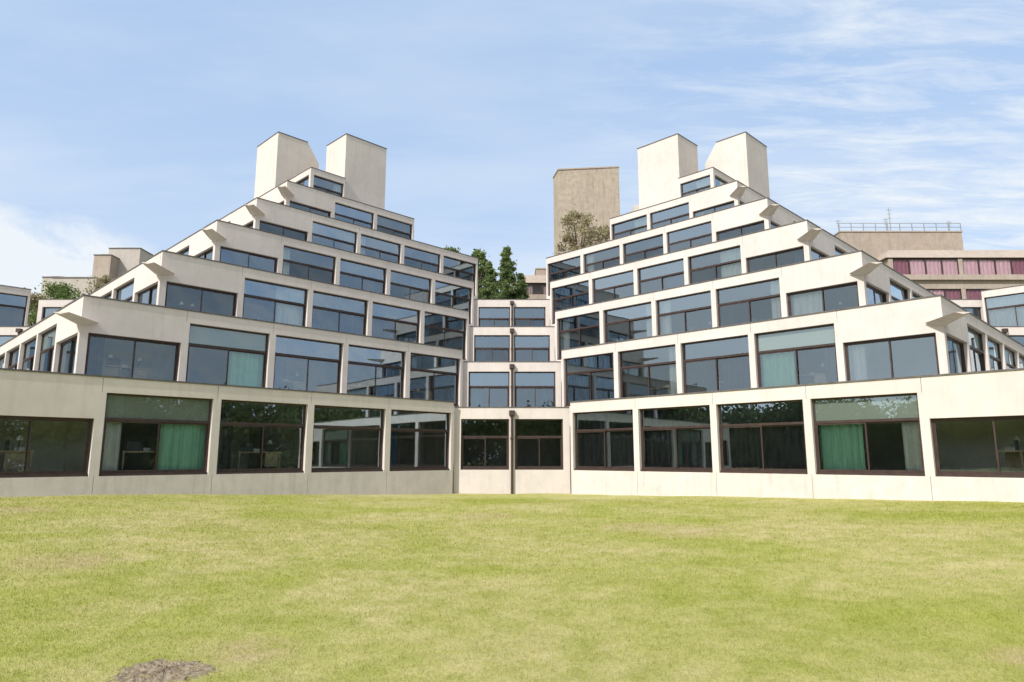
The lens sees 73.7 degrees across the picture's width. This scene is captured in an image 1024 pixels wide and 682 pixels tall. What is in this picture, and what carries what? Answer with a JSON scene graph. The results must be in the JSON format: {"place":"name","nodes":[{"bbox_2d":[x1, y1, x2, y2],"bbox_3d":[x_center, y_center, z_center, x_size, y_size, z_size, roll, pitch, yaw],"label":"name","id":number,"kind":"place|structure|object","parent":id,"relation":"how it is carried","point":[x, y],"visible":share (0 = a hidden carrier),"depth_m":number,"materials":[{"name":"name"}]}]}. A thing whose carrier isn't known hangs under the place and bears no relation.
{"place":"outdoors","nodes":[
{"label":"outdoors","id":0,"kind":"place"},
{"bbox_2d":[0,489,1023,681],"bbox_3d":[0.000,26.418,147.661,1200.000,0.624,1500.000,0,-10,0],"label":"ground","id":1,"kind":"structure","parent":0,"point":[538,592],"depth_m":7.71,"materials":[{"name":"green plant"}]},
{"bbox_2d":[0,285,31,325],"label":"ziggurat building","id":2,"kind":"structure","parent":1,"relation":"on","point":[14,305],"depth_m":42.92,"materials":[{"name":"beige concrete"}]},
{"bbox_2d":[0,293,27,325],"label":"window","id":3,"kind":"structure","parent":2,"relation":"in","point":[4,305],"depth_m":42.29,"materials":[{"name":"brown metal"}]},
{"bbox_2d":[24,287,49,325],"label":"deciduous tree","id":4,"kind":"object","parent":1,"relation":"on","point":[34,298],"visible":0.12,"depth_m":57.77,"materials":[{"name":"green plant"}]},
{"bbox_2d":[0,299,74,344],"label":"link building","id":5,"kind":"structure","parent":1,"relation":"on","point":[47,307],"depth_m":42.78,"materials":[{"name":"concrete"}]},
{"bbox_2d":[42,307,61,318],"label":"window","id":6,"kind":"structure","parent":5,"relation":"in","point":[50,311],"depth_m":42.98,"materials":[{"name":"blue glass"}]},
{"bbox_2d":[27,278,88,325],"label":"deciduous tree","id":7,"kind":"object","parent":1,"relation":"on","point":[60,291],"visible":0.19,"depth_m":56.70,"materials":[{"name":"green plant"}]},
{"bbox_2d":[41,247,152,298],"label":"concrete block building","id":8,"kind":"structure","parent":1,"relation":"on","point":[114,263],"depth_m":72.51,"materials":[{"name":"concrete"}]},
{"bbox_2d":[83,274,113,294],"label":"deciduous tree","id":9,"kind":"object","parent":1,"relation":"on","point":[103,280],"visible":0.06,"depth_m":59.05,"materials":[{"name":"green plant"}]},
{"bbox_2d":[106,658,222,681],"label":"dirt patch","id":10,"kind":"object","parent":1,"relation":"on","point":[163,670],"visible":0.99,"depth_m":4.97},
{"bbox_2d":[0,131,477,496],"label":"ziggurat building","id":11,"kind":"structure","parent":1,"relation":"on","point":[301,322],"depth_m":26.95,"materials":[{"name":"beige concrete"}]},
{"bbox_2d":[8,347,18,368],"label":"window","id":12,"kind":"structure","parent":11,"relation":"in","point":[13,358],"depth_m":29.94,"materials":[{"name":"glass"}]},
{"bbox_2d":[22,337,36,369],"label":"window","id":13,"kind":"structure","parent":11,"relation":"in","point":[29,349],"depth_m":27.60,"materials":[{"name":"blue glass"}]},
{"bbox_2d":[0,415,92,477],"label":"window","id":14,"kind":"structure","parent":11,"relation":"in","point":[16,474],"depth_m":18.05,"materials":[{"name":"brown metal"}]},
{"bbox_2d":[38,326,56,371],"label":"window","id":15,"kind":"structure","parent":11,"relation":"in","point":[48,338],"depth_m":25.31,"materials":[{"name":"blue glass"}]},
{"bbox_2d":[58,335,90,373],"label":"window","id":16,"kind":"structure","parent":11,"relation":"in","point":[68,347],"depth_m":22.98,"materials":[{"name":"blue glass"}]},
{"bbox_2d":[116,280,133,300],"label":"window","id":17,"kind":"structure","parent":11,"relation":"in","point":[125,292],"depth_m":30.10,"materials":[{"name":"blue glass"}]},
{"bbox_2d":[84,333,179,380],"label":"window","id":18,"kind":"structure","parent":11,"relation":"in","point":[93,363],"depth_m":22.26,"materials":[{"name":"brown metal"}]},
{"bbox_2d":[137,284,157,303],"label":"window","id":19,"kind":"structure","parent":11,"relation":"in","point":[147,297],"depth_m":28.18,"materials":[{"name":"brown metal"}]},
{"bbox_2d":[99,393,211,475],"bbox_3d":[-10.471,2.781,20.112,2.968,2.300,0.423,10,-14,-44],"label":"window","id":20,"kind":"structure","parent":11,"relation":"in","point":[185,422],"depth_m":20.31,"materials":[{"name":"green metal"}]},
{"bbox_2d":[165,282,236,315],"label":"window","id":21,"kind":"structure","parent":11,"relation":"in","point":[168,283],"depth_m":27.74,"materials":[{"name":"brown metal"}]},
{"bbox_2d":[185,324,268,386],"bbox_3d":[-10.471,0.708,25.043,2.968,2.300,0.423,10,-14,-44],"label":"window","id":22,"kind":"structure","parent":11,"relation":"in","point":[246,361],"depth_m":25.41,"materials":[{"name":"glass"}]},
{"bbox_2d":[220,247,276,271],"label":"window","id":23,"kind":"structure","parent":11,"relation":"in","point":[224,252],"depth_m":32.28,"materials":[{"name":"blue glass"}]},
{"bbox_2d":[216,400,305,473],"bbox_3d":[-8.213,3.159,22.336,2.968,2.300,0.421,10,-14,-44],"label":"window","id":24,"kind":"structure","parent":11,"relation":"in","point":[227,422],"depth_m":21.82,"materials":[{"name":"brown metal"}]},
{"bbox_2d":[242,278,306,325],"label":"window","id":25,"kind":"structure","parent":11,"relation":"in","point":[289,304],"depth_m":30.59,"materials":[{"name":"blue glass"}]},
{"bbox_2d":[259,221,306,240],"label":"window","id":26,"kind":"structure","parent":11,"relation":"in","point":[282,227],"depth_m":37.64,"materials":[{"name":"brown metal"}]},
{"bbox_2d":[273,335,341,392],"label":"window","id":27,"kind":"structure","parent":11,"relation":"in","point":[280,354],"depth_m":26.79,"materials":[{"name":"brown metal"}]},
{"bbox_2d":[282,246,334,283],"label":"window","id":28,"kind":"structure","parent":11,"relation":"in","point":[286,253],"depth_m":34.53,"materials":[{"name":"brown metal"}]},
{"bbox_2d":[290,201,329,216],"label":"window","id":29,"kind":"structure","parent":11,"relation":"in","point":[294,204],"depth_m":42.48,"materials":[{"name":"brown metal"}]},
{"bbox_2d":[313,175,342,195],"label":"window","id":30,"kind":"structure","parent":11,"relation":"in","point":[336,191],"depth_m":47.88,"materials":[{"name":"glass"}]},
{"bbox_2d":[312,222,355,252],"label":"window","id":31,"kind":"structure","parent":11,"relation":"in","point":[349,243],"depth_m":40.62,"materials":[{"name":"blue glass"}]},
{"bbox_2d":[312,291,366,334],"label":"window","id":32,"kind":"structure","parent":11,"relation":"in","point":[335,313],"depth_m":32.35,"materials":[{"name":"blue glass"}]},
{"bbox_2d":[311,405,383,472],"bbox_3d":[-5.864,3.522,24.470,2.968,2.300,0.160,10,-14,-44],"label":"window","id":33,"kind":"structure","parent":11,"relation":"in","point":[346,469],"depth_m":24.52,"materials":[{"name":"brown metal"}]},
{"bbox_2d":[335,203,372,228],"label":"window","id":34,"kind":"structure","parent":11,"relation":"in","point":[337,214],"depth_m":44.93,"materials":[{"name":"brown metal"}]},
{"bbox_2d":[339,259,385,293],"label":"window","id":35,"kind":"structure","parent":11,"relation":"in","point":[352,275],"depth_m":37.29,"materials":[{"name":"blue glass"}]},
{"bbox_2d":[347,345,404,397],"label":"window","id":36,"kind":"structure","parent":11,"relation":"in","point":[387,366],"depth_m":30.11,"materials":[{"name":"blue glass"}]},
{"bbox_2d":[360,234,399,262],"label":"window","id":37,"kind":"structure","parent":11,"relation":"in","point":[363,247],"depth_m":41.89,"materials":[{"name":"brown metal"}]},
{"bbox_2d":[377,215,411,238],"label":"window","id":38,"kind":"structure","parent":11,"relation":"in","point":[379,226],"depth_m":46.86,"materials":[{"name":"brown metal"}]},
{"bbox_2d":[372,302,419,342],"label":"window","id":39,"kind":"structure","parent":11,"relation":"in","point":[381,315],"depth_m":34.20,"materials":[{"name":"blue glass"}]},
{"bbox_2d":[390,270,430,302],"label":"window","id":40,"kind":"structure","parent":11,"relation":"in","point":[418,290],"depth_m":39.99,"materials":[{"name":"blue glass"}]},
{"bbox_2d":[390,410,449,470],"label":"window","id":41,"kind":"structure","parent":11,"relation":"in","point":[394,413],"depth_m":26.37,"materials":[{"name":"brown metal"}]},
{"bbox_2d":[404,246,439,272],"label":"window","id":42,"kind":"structure","parent":11,"relation":"in","point":[433,264],"depth_m":45.13,"materials":[{"name":"blue glass"}]},
{"bbox_2d":[410,353,458,406],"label":"window","id":43,"kind":"structure","parent":11,"relation":"in","point":[434,372],"depth_m":31.97,"materials":[{"name":"brown metal"}]},
{"bbox_2d":[424,312,465,359],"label":"window","id":44,"kind":"structure","parent":11,"relation":"in","point":[426,325],"depth_m":36.51,"materials":[{"name":"brown metal"}]},
{"bbox_2d":[435,280,470,323],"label":"window","id":45,"kind":"structure","parent":11,"relation":"in","point":[464,292],"depth_m":42.44,"materials":[{"name":"brown metal"}]},
{"bbox_2d":[443,256,475,295],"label":"window","id":46,"kind":"structure","parent":11,"relation":"in","point":[461,271],"depth_m":46.87,"materials":[{"name":"brown metal"}]},
{"bbox_2d":[471,248,491,296],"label":"deciduous tree","id":47,"kind":"object","parent":1,"relation":"on","point":[479,254],"visible":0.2,"depth_m":55.19,"materials":[{"name":"green plant"}]},
{"bbox_2d":[478,261,499,298],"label":"pine tree","id":48,"kind":"object","parent":1,"relation":"on","point":[485,292],"visible":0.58,"depth_m":53.69,"materials":[{"name":"green plant"}]},
{"bbox_2d":[489,246,528,298],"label":"pine tree","id":49,"kind":"object","parent":1,"relation":"on","point":[506,273],"visible":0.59,"depth_m":53.26,"materials":[{"name":"green plant"}]},
{"bbox_2d":[453,299,570,493],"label":"link building","id":50,"kind":"structure","parent":1,"relation":"on","point":[511,427],"depth_m":30.69,"materials":[{"name":"concrete"}]},
{"bbox_2d":[461,419,508,469],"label":"window","id":51,"kind":"structure","parent":50,"relation":"in","point":[484,467],"depth_m":28.10,"materials":[{"name":"brown metal"}]},
{"bbox_2d":[468,372,508,406],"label":"window","id":52,"kind":"structure","parent":50,"relation":"in","point":[475,390],"depth_m":33.13,"materials":[{"name":"blue glass"}]},
{"bbox_2d":[474,335,509,360],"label":"window","id":53,"kind":"structure","parent":50,"relation":"in","point":[480,350],"depth_m":38.05,"materials":[{"name":"blue glass"}]},
{"bbox_2d":[478,307,509,325],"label":"window","id":54,"kind":"structure","parent":50,"relation":"in","point":[484,318],"depth_m":42.91,"materials":[{"name":"blue glass"}]},
{"bbox_2d":[514,307,545,325],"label":"window","id":55,"kind":"structure","parent":50,"relation":"in","point":[538,318],"depth_m":42.91,"materials":[{"name":"blue glass"}]},
{"bbox_2d":[514,335,549,360],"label":"window","id":56,"kind":"structure","parent":50,"relation":"in","point":[541,348],"depth_m":38.05,"materials":[{"name":"glass"}]},
{"bbox_2d":[515,372,555,406],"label":"window","id":57,"kind":"structure","parent":50,"relation":"in","point":[546,387],"depth_m":33.13,"materials":[{"name":"blue glass"}]},
{"bbox_2d":[515,419,562,469],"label":"window","id":58,"kind":"structure","parent":50,"relation":"in","point":[538,467],"depth_m":28.10,"materials":[{"name":"brown metal"}]},
{"bbox_2d":[514,273,529,298],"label":"pine tree","id":59,"kind":"object","parent":1,"relation":"on","point":[520,277],"visible":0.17,"depth_m":54.31,"materials":[{"name":"green plant"}]},
{"bbox_2d":[525,268,545,298],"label":"teaching building","id":60,"kind":"structure","parent":1,"relation":"on","point":[536,282],"depth_m":68.19,"materials":[{"name":"concrete"}]},
{"bbox_2d":[525,284,545,293],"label":"window","id":61,"kind":"structure","parent":60,"relation":"in","point":[543,286],"depth_m":68.00,"materials":[{"name":"brown metal"}]},
{"bbox_2d":[554,204,598,254],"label":"deciduous tree","id":62,"kind":"object","parent":1,"relation":"on","point":[570,219],"visible":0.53,"depth_m":51.70,"materials":[{"name":"green plant"}]},
{"bbox_2d":[578,222,609,246],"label":"deciduous tree","id":63,"kind":"object","parent":1,"relation":"on","point":[605,235],"visible":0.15,"depth_m":52.57,"materials":[{"name":"green plant"}]},
{"bbox_2d":[553,166,638,254],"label":"concrete tower","id":64,"kind":"structure","parent":1,"relation":"on","point":[595,190],"depth_m":63.52,"materials":[{"name":"beige concrete"}]},
{"bbox_2d":[546,131,1023,501],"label":"ziggurat building","id":65,"kind":"structure","parent":1,"relation":"on","point":[723,323],"depth_m":26.12,"materials":[{"name":"beige concrete"}]},
{"bbox_2d":[548,256,580,295],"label":"window","id":66,"kind":"structure","parent":65,"relation":"in","point":[572,267],"depth_m":46.77,"materials":[{"name":"glass"}]},
{"bbox_2d":[553,280,588,323],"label":"window","id":67,"kind":"structure","parent":65,"relation":"in","point":[577,295],"depth_m":41.81,"materials":[{"name":"blue glass"}]},
{"bbox_2d":[558,312,599,359],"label":"window","id":68,"kind":"structure","parent":65,"relation":"in","point":[566,331],"depth_m":37.44,"materials":[{"name":"glass"}]},
{"bbox_2d":[565,353,613,406],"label":"window","id":69,"kind":"structure","parent":65,"relation":"in","point":[592,378],"depth_m":31.90,"materials":[{"name":"blue glass"}]},
{"bbox_2d":[584,246,619,272],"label":"window","id":70,"kind":"structure","parent":65,"relation":"in","point":[590,259],"depth_m":45.09,"materials":[{"name":"blue glass"}]},
{"bbox_2d":[574,410,633,470],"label":"window","id":71,"kind":"structure","parent":65,"relation":"in","point":[606,437],"depth_m":26.88,"materials":[{"name":"black glass"}]},
{"bbox_2d":[593,270,633,302],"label":"window","id":72,"kind":"structure","parent":65,"relation":"in","point":[632,283],"depth_m":39.49,"materials":[{"name":"brown metal"}]},
{"bbox_2d":[604,302,651,342],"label":"window","id":73,"kind":"structure","parent":65,"relation":"in","point":[648,317],"depth_m":34.06,"materials":[{"name":"blue glass"}]},
{"bbox_2d":[612,215,646,238],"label":"window","id":74,"kind":"structure","parent":65,"relation":"in","point":[640,225],"depth_m":46.84,"materials":[{"name":"glass"}]},
{"bbox_2d":[624,234,663,262],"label":"window","id":75,"kind":"structure","parent":65,"relation":"in","point":[655,246],"depth_m":41.85,"materials":[{"name":"blue glass"}]},
{"bbox_2d":[619,345,676,397],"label":"window","id":76,"kind":"structure","parent":65,"relation":"in","point":[672,351],"depth_m":29.06,"materials":[{"name":"brown metal"}]},
{"bbox_2d":[638,259,684,293],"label":"window","id":77,"kind":"structure","parent":65,"relation":"in","point":[674,276],"depth_m":36.91,"materials":[{"name":"glass"}]},
{"bbox_2d":[651,203,688,228],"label":"window","id":78,"kind":"structure","parent":65,"relation":"in","point":[686,207],"depth_m":44.60,"materials":[{"name":"brown metal"}]},
{"bbox_2d":[640,405,712,472],"bbox_3d":[5.957,3.537,24.561,2.968,2.300,0.423,-10,-14,44],"label":"window","id":79,"kind":"structure","parent":65,"relation":"in","point":[678,439],"depth_m":24.64,"materials":[{"name":"black glass"}]},
{"bbox_2d":[657,291,711,334],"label":"window","id":80,"kind":"structure","parent":65,"relation":"in","point":[665,307],"depth_m":33.04,"materials":[{"name":"brown metal"}]},
{"bbox_2d":[668,222,711,252],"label":"window","id":81,"kind":"structure","parent":65,"relation":"in","point":[710,234],"depth_m":39.91,"materials":[{"name":"brown metal"}]},
{"bbox_2d":[681,175,710,195],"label":"window","id":82,"kind":"structure","parent":65,"relation":"in","point":[703,184],"depth_m":47.33,"materials":[{"name":"glass"}]},
{"bbox_2d":[694,201,733,216],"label":"window","id":83,"kind":"structure","parent":65,"relation":"in","point":[702,213],"depth_m":42.79,"materials":[{"name":"brown metal"}]},
{"bbox_2d":[689,246,741,283],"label":"window","id":84,"kind":"structure","parent":65,"relation":"in","point":[730,264],"depth_m":34.66,"materials":[{"name":"brown metal"}]},
{"bbox_2d":[682,335,750,392],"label":"window","id":85,"kind":"structure","parent":65,"relation":"in","point":[735,352],"depth_m":26.95,"materials":[{"name":"glass"}]},
{"bbox_2d":[717,221,764,240],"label":"window","id":86,"kind":"structure","parent":65,"relation":"in","point":[760,222],"depth_m":37.62,"materials":[{"name":"brown metal"}]},
{"bbox_2d":[717,278,781,325],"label":"window","id":87,"kind":"structure","parent":65,"relation":"in","point":[774,286],"depth_m":29.50,"materials":[{"name":"brown metal"}]},
{"bbox_2d":[718,400,807,473],"bbox_3d":[8.214,3.159,22.337,2.968,2.300,0.423,-10,-14,44],"label":"window","id":88,"kind":"structure","parent":65,"relation":"in","point":[761,437],"depth_m":22.37,"materials":[{"name":"black glass"}]},
{"bbox_2d":[747,247,803,271],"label":"window","id":89,"kind":"structure","parent":65,"relation":"in","point":[799,252],"depth_m":32.22,"materials":[{"name":"brown metal"}]},
{"bbox_2d":[755,324,838,386],"bbox_3d":[10.471,0.708,25.043,2.968,2.300,0.423,-10,-14,44],"label":"window","id":90,"kind":"structure","parent":65,"relation":"in","point":[776,349],"depth_m":25.33,"materials":[{"name":"brown metal"}]},
{"bbox_2d":[787,282,858,315],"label":"window","id":91,"kind":"structure","parent":65,"relation":"in","point":[807,301],"depth_m":28.31,"materials":[{"name":"glass"}]},
{"bbox_2d":[812,393,924,475],"bbox_3d":[10.471,2.781,20.112,2.968,2.300,0.423,-10,-14,44],"label":"window","id":92,"kind":"structure","parent":65,"relation":"in","point":[840,420],"depth_m":20.32,"materials":[{"name":"green metal"}]},
{"bbox_2d":[855,284,886,305],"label":"window","id":93,"kind":"structure","parent":65,"relation":"in","point":[874,296],"depth_m":27.67,"materials":[{"name":"blue glass"}]},
{"bbox_2d":[844,333,939,380],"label":"window","id":94,"kind":"structure","parent":65,"relation":"in","point":[855,356],"depth_m":23.58,"materials":[{"name":"brown metal"}]},
{"bbox_2d":[890,280,907,300],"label":"window","id":95,"kind":"structure","parent":65,"relation":"in","point":[898,292],"depth_m":30.16,"materials":[{"name":"blue glass"}]},
{"bbox_2d":[946,335,965,372],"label":"window","id":96,"kind":"structure","parent":65,"relation":"in","point":[957,363],"depth_m":23.10,"materials":[{"name":"blue glass"}]},
{"bbox_2d":[967,326,985,371],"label":"window","id":97,"kind":"structure","parent":65,"relation":"in","point":[975,338],"depth_m":25.45,"materials":[{"name":"brown metal"}]},
{"bbox_2d":[931,415,1023,477],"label":"window","id":98,"kind":"structure","parent":65,"relation":"in","point":[998,474],"depth_m":18.04,"materials":[{"name":"brown metal"}]},
{"bbox_2d":[987,337,1001,369],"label":"window","id":99,"kind":"structure","parent":65,"relation":"in","point":[994,349],"depth_m":27.65,"materials":[{"name":"blue glass"}]},
{"bbox_2d":[1005,347,1015,368],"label":"window","id":100,"kind":"structure","parent":65,"relation":"in","point":[1010,358],"depth_m":29.89,"materials":[{"name":"glass"}]},
{"bbox_2d":[834,208,1023,298],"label":"teaching building","id":101,"kind":"structure","parent":1,"relation":"on","point":[944,264],"depth_m":64.36,"materials":[{"name":"concrete"}]},
{"bbox_2d":[893,259,958,273],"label":"window","id":102,"kind":"structure","parent":101,"relation":"in","point":[903,266],"depth_m":64.25,"materials":[{"name":"pink metal"}]},
{"bbox_2d":[927,289,961,298],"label":"window","id":103,"kind":"structure","parent":101,"relation":"in","point":[948,293],"depth_m":63.83,"materials":[{"name":"pink metal"}]},
{"bbox_2d":[966,289,987,298],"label":"window","id":104,"kind":"structure","parent":101,"relation":"in","point":[970,293],"depth_m":63.81,"materials":[{"name":"pink metal"}]},
{"bbox_2d":[962,259,1023,273],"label":"window","id":105,"kind":"structure","parent":101,"relation":"in","point":[970,266],"depth_m":64.25,"materials":[{"name":"pink metal"}]},
{"bbox_2d":[949,299,1023,344],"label":"link building","id":106,"kind":"structure","parent":1,"relation":"on","point":[975,308],"depth_m":42.79,"materials":[{"name":"concrete"}]},
{"bbox_2d":[962,307,981,318],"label":"window","id":107,"kind":"structure","parent":106,"relation":"in","point":[972,311],"depth_m":42.94,"materials":[{"name":"blue metal"}]},
{"bbox_2d":[981,284,1023,325],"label":"ziggurat building","id":108,"kind":"structure","parent":1,"relation":"on","point":[1003,306],"depth_m":41.96,"materials":[{"name":"beige concrete"}]},
{"bbox_2d":[985,293,1023,325],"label":"window","id":109,"kind":"structure","parent":108,"relation":"in","point":[1008,310],"depth_m":41.93,"materials":[{"name":"blue glass"}]},
{"bbox_2d":[0,0,1023,323],"label":"sky","id":110,"kind":"structure","parent":0,"point":[142,124],"materials":[{"name":"blue"}]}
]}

